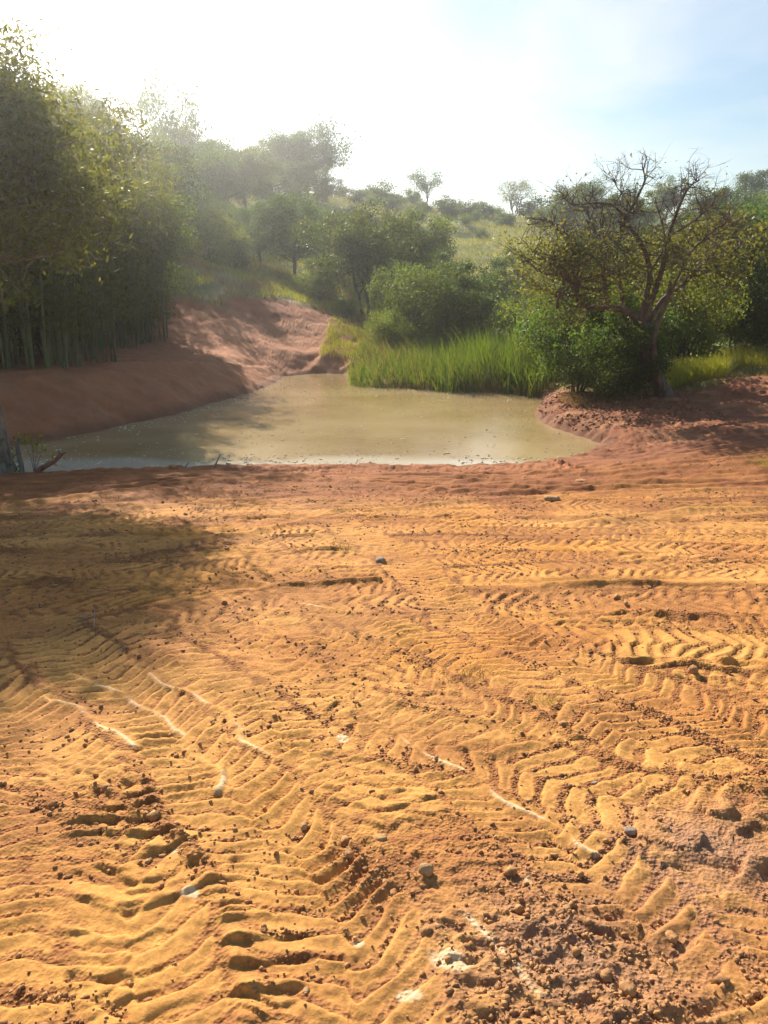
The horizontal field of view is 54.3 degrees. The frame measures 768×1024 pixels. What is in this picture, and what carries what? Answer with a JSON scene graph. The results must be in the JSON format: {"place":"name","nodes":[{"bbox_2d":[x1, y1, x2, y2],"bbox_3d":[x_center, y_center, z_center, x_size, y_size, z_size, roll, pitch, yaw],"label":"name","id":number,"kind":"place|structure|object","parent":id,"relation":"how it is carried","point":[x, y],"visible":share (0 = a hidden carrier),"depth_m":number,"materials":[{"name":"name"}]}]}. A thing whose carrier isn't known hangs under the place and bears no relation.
{"place":"outdoors","nodes":[
{"label":"outdoors","id":0,"kind":"place"},
{"bbox_2d":[11,373,599,472],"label":"pond water","id":1,"kind":"structure","parent":0,"point":[380,420],"depth_m":17.82,"materials":[{"name":"liquid"}]},
{"bbox_2d":[13,432,64,470],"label":"sapling","id":2,"kind":"object","parent":1,"relation":"in","point":[27,441],"visible":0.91,"depth_m":13.17,"materials":[{"name":"green plant"}]},
{"bbox_2d":[33,449,65,471],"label":"broken branch","id":3,"kind":"object","parent":1,"relation":"in","point":[41,468],"visible":0.89,"depth_m":12.95,"materials":[{"name":"red wood"}]},
{"bbox_2d":[12,378,582,471],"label":"floating flecks","id":4,"kind":"object","parent":1,"relation":"on","point":[299,433],"visible":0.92,"depth_m":15.75,"materials":[{"name":"plant"}]},
{"bbox_2d":[318,316,404,358],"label":"track side grass","id":5,"kind":"structure","parent":0,"point":[329,336],"depth_m":38.53,"materials":[{"name":"plant"}]},
{"bbox_2d":[0,197,767,1023],"bbox_3d":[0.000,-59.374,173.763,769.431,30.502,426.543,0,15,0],"label":"ground","id":6,"kind":"structure","parent":0,"point":[118,927],"depth_m":3.71,"materials":[{"name":"orange soil"}]},
{"bbox_2d":[15,438,24,472],"bbox_3d":[-6.502,-0.862,13.399,0.107,0.986,0.097,0,15,0],"label":"tree stump","id":7,"kind":"object","parent":6,"relation":"on","point":[20,459],"visible":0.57,"depth_m":13.34,"materials":[{"name":"wood"}]},
{"bbox_2d":[0,97,85,356],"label":"bamboo clump","id":8,"kind":"object","parent":6,"relation":"on","point":[14,355],"depth_m":25.16,"materials":[{"name":"green plant"}]},
{"bbox_2d":[0,262,99,357],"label":"bamboo","id":9,"kind":"object","parent":6,"relation":"on","point":[35,338],"visible":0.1,"depth_m":24.40,"materials":[{"name":"green plant"}]},
{"bbox_2d":[44,80,91,112],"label":"broadleaf tree","id":10,"kind":"object","parent":6,"relation":"on","point":[58,89],"visible":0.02,"depth_m":74.58,"materials":[{"name":"green plant"}]},
{"bbox_2d":[0,65,148,369],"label":"bamboo clump","id":11,"kind":"object","parent":6,"relation":"on","point":[66,303],"visible":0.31,"depth_m":21.26,"materials":[{"name":"green plant"}]},
{"bbox_2d":[14,123,137,353],"bbox_3d":[-11.617,-9.349,25.624,6.200,8.269,6.817,-2,15,-9],"label":"bamboo clump","id":12,"kind":"object","parent":6,"relation":"on","point":[97,334],"visible":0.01,"depth_m":27.16,"materials":[{"name":"green plant"}]},
{"bbox_2d":[0,0,164,473],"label":"pale trunk tree","id":13,"kind":"object","parent":6,"relation":"on","point":[43,179],"visible":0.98,"depth_m":11.88,"materials":[{"name":"green plant"}]},
{"bbox_2d":[7,86,164,363],"bbox_3d":[-9.948,-8.682,23.589,6.554,8.181,7.110,-11,19,-35],"label":"bamboo clump","id":14,"kind":"object","parent":6,"relation":"on","point":[113,277],"visible":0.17,"depth_m":23.51,"materials":[{"name":"green plant"}]},
{"bbox_2d":[53,83,129,142],"bbox_3d":[-25.270,-28.578,60.408,8.829,11.278,10.413,10,18,32],"label":"broadleaf tree","id":15,"kind":"object","parent":6,"relation":"on","point":[81,101],"visible":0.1,"depth_m":59.17,"materials":[{"name":"green plant"}]},
{"bbox_2d":[69,80,139,132],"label":"broadleaf tree","id":16,"kind":"object","parent":6,"relation":"on","point":[85,90],"visible":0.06,"depth_m":88.77,"materials":[{"name":"green plant"}]},
{"bbox_2d":[81,144,186,348],"bbox_3d":[-11.060,-10.048,28.796,6.227,7.772,6.755,5,16,17],"label":"bamboo clump","id":17,"kind":"object","parent":6,"relation":"on","point":[130,280],"visible":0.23,"depth_m":29.19,"materials":[{"name":"green plant"}]},
{"bbox_2d":[95,139,182,213],"bbox_3d":[-18.149,-20.070,48.275,9.544,7.641,7.945,12,19,37],"label":"broadleaf tree","id":18,"kind":"object","parent":6,"relation":"on","point":[173,167],"depth_m":47.32,"materials":[{"name":"green plant"}]},
{"bbox_2d":[108,145,195,322],"bbox_3d":[-12.448,-12.858,34.831,7.110,8.181,6.554,-8,17,-26],"label":"bamboo clump","id":19,"kind":"object","parent":6,"relation":"on","point":[143,172],"visible":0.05,"depth_m":33.59,"materials":[{"name":"green plant"}]},
{"bbox_2d":[106,177,206,343],"bbox_3d":[-10.284,-10.521,31.466,5.167,6.891,5.681,15,21,43],"label":"bamboo clump","id":20,"kind":"object","parent":6,"relation":"on","point":[147,298],"visible":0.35,"depth_m":31.58,"materials":[{"name":"green plant"}]},
{"bbox_2d":[111,121,214,227],"bbox_3d":[-16.391,-22.858,53.328,10.069,8.746,8.954,11,19,35],"label":"broadleaf tree","id":21,"kind":"object","parent":6,"relation":"on","point":[185,188],"visible":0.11,"depth_m":53.00,"materials":[{"name":"green plant"}]},
{"bbox_2d":[127,180,202,321],"bbox_3d":[-11.050,-11.901,34.481,5.580,6.625,6.581,-2,15,-7],"label":"tree","id":22,"kind":"object","parent":6,"relation":"on","point":[181,217],"visible":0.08,"depth_m":34.08,"materials":[{"name":"green plant"}]},
{"bbox_2d":[127,65,211,214],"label":"skyline tree","id":23,"kind":"object","parent":6,"relation":"on","point":[142,103],"visible":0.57,"depth_m":82.32,"materials":[{"name":"green plant"}]},
{"bbox_2d":[128,122,223,185],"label":"broadleaf tree","id":24,"kind":"object","parent":6,"relation":"on","point":[199,166],"visible":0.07,"depth_m":66.96,"materials":[{"name":"green plant"}]},
{"bbox_2d":[147,122,217,203],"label":"broadleaf tree","id":25,"kind":"object","parent":6,"relation":"on","point":[190,136],"visible":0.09,"depth_m":81.15,"materials":[{"name":"green plant"}]},
{"bbox_2d":[171,183,236,247],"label":"broadleaf tree","id":26,"kind":"object","parent":6,"relation":"on","point":[211,199],"visible":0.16,"depth_m":64.64,"materials":[{"name":"green plant"}]},
{"bbox_2d":[183,199,240,238],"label":"broadleaf tree","id":27,"kind":"object","parent":6,"relation":"on","point":[215,207],"visible":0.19,"depth_m":59.50,"materials":[{"name":"green plant"}]},
{"bbox_2d":[179,205,253,267],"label":"shrub","id":28,"kind":"object","parent":6,"relation":"on","point":[218,245],"visible":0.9,"depth_m":48.74,"materials":[{"name":"green plant"}]},
{"bbox_2d":[184,136,262,209],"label":"broadleaf tree","id":29,"kind":"object","parent":6,"relation":"on","point":[218,183],"visible":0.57,"depth_m":76.94,"materials":[{"name":"green plant"}]},
{"bbox_2d":[190,128,272,213],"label":"broadleaf tree","id":30,"kind":"object","parent":6,"relation":"on","point":[227,147],"visible":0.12,"depth_m":88.55,"materials":[{"name":"green plant"}]},
{"bbox_2d":[195,211,268,269],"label":"shrub","id":31,"kind":"object","parent":6,"relation":"on","point":[244,256],"visible":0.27,"depth_m":52.66,"materials":[{"name":"green plant"}]},
{"bbox_2d":[213,145,284,216],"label":"broadleaf tree","id":32,"kind":"object","parent":6,"relation":"on","point":[246,166],"visible":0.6,"depth_m":82.12,"materials":[{"name":"green plant"}]},
{"bbox_2d":[231,205,284,263],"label":"broadleaf tree","id":33,"kind":"object","parent":6,"relation":"on","point":[240,212],"visible":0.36,"depth_m":57.38,"materials":[{"name":"green plant"}]},
{"bbox_2d":[246,144,307,206],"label":"broadleaf tree","id":34,"kind":"object","parent":6,"relation":"on","point":[285,186],"visible":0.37,"depth_m":91.81,"materials":[{"name":"green plant"}]},
{"bbox_2d":[241,123,326,192],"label":"broadleaf tree","id":35,"kind":"object","parent":6,"relation":"on","point":[281,149],"visible":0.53,"depth_m":106.12,"materials":[{"name":"green plant"}]},
{"bbox_2d":[239,182,339,275],"bbox_3d":[-6.391,-21.137,56.819,7.351,6.853,8.267,10,18,33],"label":"broadleaf tree","id":36,"kind":"object","parent":6,"relation":"on","point":[284,216],"visible":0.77,"depth_m":55.30,"materials":[{"name":"green plant"}]},
{"bbox_2d":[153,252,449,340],"bbox_3d":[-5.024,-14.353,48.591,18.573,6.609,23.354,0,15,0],"label":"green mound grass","id":37,"kind":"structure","parent":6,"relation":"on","point":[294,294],"depth_m":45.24,"materials":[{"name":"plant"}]},
{"bbox_2d":[273,158,330,204],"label":"broadleaf tree","id":38,"kind":"object","parent":6,"relation":"on","point":[301,172],"visible":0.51,"depth_m":98.56,"materials":[{"name":"green plant"}]},
{"bbox_2d":[160,256,449,345],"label":"mound grass","id":39,"kind":"structure","parent":6,"relation":"on","point":[255,282],"depth_m":43.83,"materials":[{"name":"plant"}]},
{"bbox_2d":[272,125,344,193],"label":"broadleaf tree","id":40,"kind":"object","parent":6,"relation":"on","point":[300,133],"visible":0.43,"depth_m":107.29,"materials":[{"name":"green plant"}]},
{"bbox_2d":[292,267,343,302],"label":"shrub","id":41,"kind":"object","parent":6,"relation":"on","point":[319,291],"visible":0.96,"depth_m":46.57,"materials":[{"name":"green plant"}]},
{"bbox_2d":[282,113,362,198],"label":"skyline tree","id":42,"kind":"object","parent":6,"relation":"on","point":[321,131],"visible":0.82,"depth_m":106.84,"materials":[{"name":"green plant"}]},
{"bbox_2d":[306,166,344,209],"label":"broadleaf tree","id":43,"kind":"object","parent":6,"relation":"on","point":[327,189],"visible":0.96,"depth_m":97.53,"materials":[{"name":"green plant"}]},
{"bbox_2d":[299,199,351,239],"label":"broadleaf tree","id":44,"kind":"object","parent":6,"relation":"on","point":[324,212],"visible":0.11,"depth_m":68.44,"materials":[{"name":"green plant"}]},
{"bbox_2d":[305,207,369,276],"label":"broadleaf tree","id":45,"kind":"object","parent":6,"relation":"on","point":[323,247],"visible":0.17,"depth_m":60.95,"materials":[{"name":"green plant"}]},
{"bbox_2d":[333,184,355,197],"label":"hill bush","id":46,"kind":"object","parent":6,"relation":"on","point":[342,193],"visible":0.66,"depth_m":116.59,"materials":[{"name":"green plant"}]},
{"bbox_2d":[335,296,365,317],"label":"shrub","id":47,"kind":"object","parent":6,"relation":"on","point":[350,307],"visible":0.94,"depth_m":45.19,"materials":[{"name":"green plant"}]},
{"bbox_2d":[288,196,423,317],"bbox_3d":[-0.887,-15.984,47.637,9.154,7.639,7.621,8,17,28],"label":"broadleaf tree","id":48,"kind":"object","parent":6,"relation":"on","point":[355,244],"visible":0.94,"depth_m":46.27,"materials":[{"name":"green plant"}]},
{"bbox_2d":[348,188,369,202],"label":"hill bush","id":49,"kind":"object","parent":6,"relation":"on","point":[359,194],"visible":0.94,"depth_m":112.96,"materials":[{"name":"green plant"}]},
{"bbox_2d":[365,193,385,207],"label":"hill bush","id":50,"kind":"object","parent":6,"relation":"on","point":[373,197],"visible":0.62,"depth_m":109.45,"materials":[{"name":"green plant"}]},
{"bbox_2d":[368,178,397,202],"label":"hill bush","id":51,"kind":"object","parent":6,"relation":"on","point":[383,194],"visible":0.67,"depth_m":116.23,"materials":[{"name":"green plant"}]},
{"bbox_2d":[0,447,767,1023],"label":"soil crumbs","id":52,"kind":"object","parent":6,"relation":"on","point":[608,975],"visible":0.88,"depth_m":2.69,"materials":[{"name":"soil"}]},
{"bbox_2d":[360,307,419,347],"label":"shrub","id":53,"kind":"object","parent":6,"relation":"on","point":[386,320],"visible":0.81,"depth_m":36.16,"materials":[{"name":"green plant"}]},
{"bbox_2d":[383,193,406,209],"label":"hill bush","id":54,"kind":"object","parent":6,"relation":"on","point":[392,201],"visible":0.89,"depth_m":107.63,"materials":[{"name":"green plant"}]},
{"bbox_2d":[364,259,452,335],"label":"shrub","id":55,"kind":"object","parent":6,"relation":"on","point":[405,268],"visible":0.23,"depth_m":39.79,"materials":[{"name":"green plant"}]},
{"bbox_2d":[401,187,422,203],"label":"hill bush","id":56,"kind":"object","parent":6,"relation":"on","point":[414,197],"visible":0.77,"depth_m":120.24,"materials":[{"name":"green plant"}]},
{"bbox_2d":[376,206,462,281],"bbox_3d":[2.452,-17.799,52.992,6.355,7.545,7.495,4,16,15],"label":"broadleaf tree","id":57,"kind":"object","parent":6,"relation":"on","point":[435,238],"visible":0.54,"depth_m":51.83,"materials":[{"name":"green plant"}]},
{"bbox_2d":[406,198,433,212],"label":"hill bush","id":58,"kind":"object","parent":6,"relation":"on","point":[425,206],"visible":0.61,"depth_m":109.64,"materials":[{"name":"green plant"}]},
{"bbox_2d":[403,164,445,204],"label":"skyline tree","id":59,"kind":"object","parent":6,"relation":"on","point":[423,186],"visible":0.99,"depth_m":117.91,"materials":[{"name":"green plant"}]},
{"bbox_2d":[418,863,433,876],"bbox_3d":[0.137,1.178,2.462,0.050,0.054,0.048,6,16,21],"label":"stone","id":60,"kind":"object","parent":6,"relation":"on","point":[426,869],"visible":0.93,"depth_m":2.44,"materials":[{"name":"stone"}]},
{"bbox_2d":[376,260,484,353],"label":"shrub","id":61,"kind":"object","parent":6,"relation":"on","point":[430,322],"visible":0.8,"depth_m":36.28,"materials":[{"name":"green plant"}]},
{"bbox_2d":[431,193,459,210],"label":"hill bush","id":62,"kind":"object","parent":6,"relation":"on","point":[450,200],"visible":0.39,"depth_m":116.99,"materials":[{"name":"green plant"}]},
{"bbox_2d":[433,200,458,217],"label":"hill bush","id":63,"kind":"object","parent":6,"relation":"on","point":[448,210],"visible":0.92,"depth_m":109.68,"materials":[{"name":"green plant"}]},
{"bbox_2d":[342,311,560,397],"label":"reeds","id":64,"kind":"object","parent":6,"relation":"on","point":[508,368],"visible":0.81,"depth_m":27.87,"materials":[{"name":"plant"}]},
{"bbox_2d":[411,245,505,303],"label":"shrub","id":65,"kind":"object","parent":6,"relation":"on","point":[445,256],"visible":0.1,"depth_m":46.91,"materials":[{"name":"green plant"}]},
{"bbox_2d":[408,258,510,344],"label":"shrub","id":66,"kind":"object","parent":6,"relation":"on","point":[485,305],"visible":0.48,"depth_m":38.13,"materials":[{"name":"green plant"}]},
{"bbox_2d":[174,190,746,328],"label":"hillside grass","id":67,"kind":"structure","parent":6,"relation":"on","point":[271,257],"depth_m":85.14,"materials":[{"name":"plant"}]},
{"bbox_2d":[458,213,472,225],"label":"hill bush","id":68,"kind":"object","parent":6,"relation":"on","point":[468,219],"visible":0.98,"depth_m":101.14,"materials":[{"name":"green plant"}]},
{"bbox_2d":[458,199,481,215],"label":"hill bush","id":69,"kind":"object","parent":6,"relation":"on","point":[466,209],"visible":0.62,"depth_m":118.76,"materials":[{"name":"green plant"}]},
{"bbox_2d":[441,654,507,684],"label":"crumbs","id":70,"kind":"object","parent":6,"relation":"on","point":[470,674],"visible":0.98,"depth_m":4.05,"materials":[{"name":"soil"}]},
{"bbox_2d":[474,200,494,216],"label":"hill bush","id":71,"kind":"object","parent":6,"relation":"on","point":[484,209],"visible":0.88,"depth_m":115.33,"materials":[{"name":"green plant"}]},
{"bbox_2d":[458,292,513,343],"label":"shrub","id":72,"kind":"object","parent":6,"relation":"on","point":[495,328],"visible":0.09,"depth_m":42.61,"materials":[{"name":"green plant"}]},
{"bbox_2d":[493,210,517,226],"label":"hill bush","id":73,"kind":"object","parent":6,"relation":"on","point":[508,220],"visible":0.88,"depth_m":108.14,"materials":[{"name":"green plant"}]},
{"bbox_2d":[492,282,531,332],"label":"shrub","id":74,"kind":"object","parent":6,"relation":"on","point":[512,293],"visible":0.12,"depth_m":44.91,"materials":[{"name":"green plant"}]},
{"bbox_2d":[480,247,545,302],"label":"shrub","id":75,"kind":"object","parent":6,"relation":"on","point":[497,264],"visible":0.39,"depth_m":56.51,"materials":[{"name":"green plant"}]},
{"bbox_2d":[485,175,540,215],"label":"skyline tree","id":76,"kind":"object","parent":6,"relation":"on","point":[515,196],"visible":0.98,"depth_m":120.40,"materials":[{"name":"green plant"}]},
{"bbox_2d":[493,276,552,332],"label":"shrub","id":77,"kind":"object","parent":6,"relation":"on","point":[519,310],"visible":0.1,"depth_m":38.86,"materials":[{"name":"green plant"}]},
{"bbox_2d":[514,195,545,217],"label":"hill bush","id":78,"kind":"object","parent":6,"relation":"on","point":[531,206],"visible":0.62,"depth_m":118.70,"materials":[{"name":"green plant"}]},
{"bbox_2d":[492,283,580,376],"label":"shrub","id":79,"kind":"object","parent":6,"relation":"on","point":[511,316],"visible":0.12,"depth_m":27.06,"materials":[{"name":"green plant"}]},
{"bbox_2d":[525,207,550,227],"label":"hill bush","id":80,"kind":"object","parent":6,"relation":"on","point":[538,215],"visible":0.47,"depth_m":106.18,"materials":[{"name":"green plant"}]},
{"bbox_2d":[540,183,588,230],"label":"broadleaf tree","id":81,"kind":"object","parent":6,"relation":"on","point":[565,202],"visible":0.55,"depth_m":92.72,"materials":[{"name":"green plant"}]},
{"bbox_2d":[559,175,611,219],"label":"broadleaf tree","id":82,"kind":"object","parent":6,"relation":"on","point":[601,192],"visible":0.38,"depth_m":108.58,"materials":[{"name":"green plant"}]},
{"bbox_2d":[512,262,663,392],"bbox_3d":[5.387,-5.284,21.945,4.877,3.925,4.431,-10,18,-33],"label":"shrub","id":83,"kind":"object","parent":6,"relation":"on","point":[555,350],"visible":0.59,"depth_m":21.34,"materials":[{"name":"green plant"}]},
{"bbox_2d":[527,253,684,382],"bbox_3d":[7.214,-5.938,23.598,4.576,4.255,5.036,13,20,39],"label":"shrub","id":84,"kind":"object","parent":6,"relation":"on","point":[670,307],"visible":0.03,"depth_m":22.58,"materials":[{"name":"green plant"}]},
{"bbox_2d":[478,142,767,397],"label":"leaning tree","id":85,"kind":"object","parent":6,"relation":"on","point":[559,261],"visible":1,"depth_m":18.70,"materials":[{"name":"green plant"}]},
{"bbox_2d":[574,322,674,400],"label":"shrub","id":86,"kind":"object","parent":6,"relation":"on","point":[621,375],"visible":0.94,"depth_m":19.28,"materials":[{"name":"green plant"}]},
{"bbox_2d":[561,281,692,395],"bbox_3d":[6.630,-4.548,20.214,3.499,3.238,3.179,2,15,8],"label":"shrub","id":87,"kind":"object","parent":6,"relation":"on","point":[610,331],"visible":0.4,"depth_m":19.86,"materials":[{"name":"green plant"}]},
{"bbox_2d":[619,980,635,997],"bbox_3d":[0.651,1.275,2.004,0.045,0.026,0.049,0,15,0],"label":"soil clod","id":88,"kind":"object","parent":6,"relation":"on","point":[627,987],"visible":0.98,"depth_m":1.99,"materials":[{"name":"soil"}]},
{"bbox_2d":[581,224,678,289],"bbox_3d":[15.354,-14.225,45.909,6.581,6.625,5.580,-3,16,-11],"label":"broadleaf tree","id":89,"kind":"object","parent":6,"relation":"on","point":[643,233],"visible":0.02,"depth_m":45.12,"materials":[{"name":"green plant"}]},
{"bbox_2d":[594,183,669,241],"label":"broadleaf tree","id":90,"kind":"object","parent":6,"relation":"on","point":[641,218],"visible":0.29,"depth_m":88.96,"materials":[{"name":"green plant"}]},
{"bbox_2d":[538,386,736,430],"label":"bank clods","id":91,"kind":"object","parent":6,"relation":"on","point":[637,420],"visible":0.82,"depth_m":18.27,"materials":[{"name":"soil"}]},
{"bbox_2d":[645,175,698,223],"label":"broadleaf tree","id":92,"kind":"object","parent":6,"relation":"on","point":[663,191],"visible":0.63,"depth_m":110.88,"materials":[{"name":"green plant"}]},
{"bbox_2d":[665,930,678,944],"bbox_3d":[0.844,1.243,2.190,0.034,0.023,0.041,-7,17,-25],"label":"soil clod","id":93,"kind":"object","parent":6,"relation":"on","point":[672,937],"visible":1,"depth_m":2.18,"materials":[{"name":"soil"}]},
{"bbox_2d":[618,191,767,357],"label":"broadleaf tree","id":94,"kind":"object","parent":6,"relation":"on","point":[764,241],"visible":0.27,"depth_m":27.64,"materials":[{"name":"green plant"}]},
{"bbox_2d":[639,258,752,361],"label":"shrub","id":95,"kind":"object","parent":6,"relation":"on","point":[701,335],"visible":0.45,"depth_m":24.82,"materials":[{"name":"green plant"}]},
{"bbox_2d":[661,352,745,388],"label":"tall grass","id":96,"kind":"structure","parent":6,"relation":"on","point":[686,370],"depth_m":21.45,"materials":[{"name":"plant"}]},
{"bbox_2d":[672,182,745,223],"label":"broadleaf tree","id":97,"kind":"object","parent":6,"relation":"on","point":[727,198],"visible":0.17,"depth_m":84.75,"materials":[{"name":"green plant"}]},
{"bbox_2d":[674,248,767,352],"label":"shrub","id":98,"kind":"object","parent":6,"relation":"on","point":[761,277],"visible":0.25,"depth_m":28.26,"materials":[{"name":"green plant"}]},
{"bbox_2d":[698,183,767,225],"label":"broadleaf tree","id":99,"kind":"object","parent":6,"relation":"on","point":[750,202],"visible":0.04,"depth_m":50.03,"materials":[{"name":"green plant"}]},
{"bbox_2d":[699,202,767,341],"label":"broadleaf tree","id":100,"kind":"object","parent":6,"relation":"on","point":[764,216],"visible":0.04,"depth_m":32.19,"materials":[{"name":"green plant"}]},
{"bbox_2d":[705,267,767,351],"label":"shrub","id":101,"kind":"object","parent":6,"relation":"on","point":[762,292],"visible":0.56,"depth_m":27.97,"materials":[{"name":"green plant"}]},
{"bbox_2d":[732,168,767,208],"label":"broadleaf tree","id":102,"kind":"object","parent":6,"relation":"on","point":[745,179],"visible":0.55,"depth_m":107.94,"materials":[{"name":"green plant"}]},
{"bbox_2d":[0,0,767,222],"label":"sky","id":103,"kind":"structure","parent":0,"point":[484,94],"materials":[{"name":"white"}]},
{"bbox_2d":[556,360,767,408],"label":"dry grass","id":104,"kind":"structure","parent":0,"point":[748,369],"depth_m":20.94,"materials":[{"name":"plant"}]},
{"bbox_2d":[704,341,767,368],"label":"grass","id":105,"kind":"structure","parent":0,"point":[757,354],"depth_m":25.78,"materials":[{"name":"plant"}]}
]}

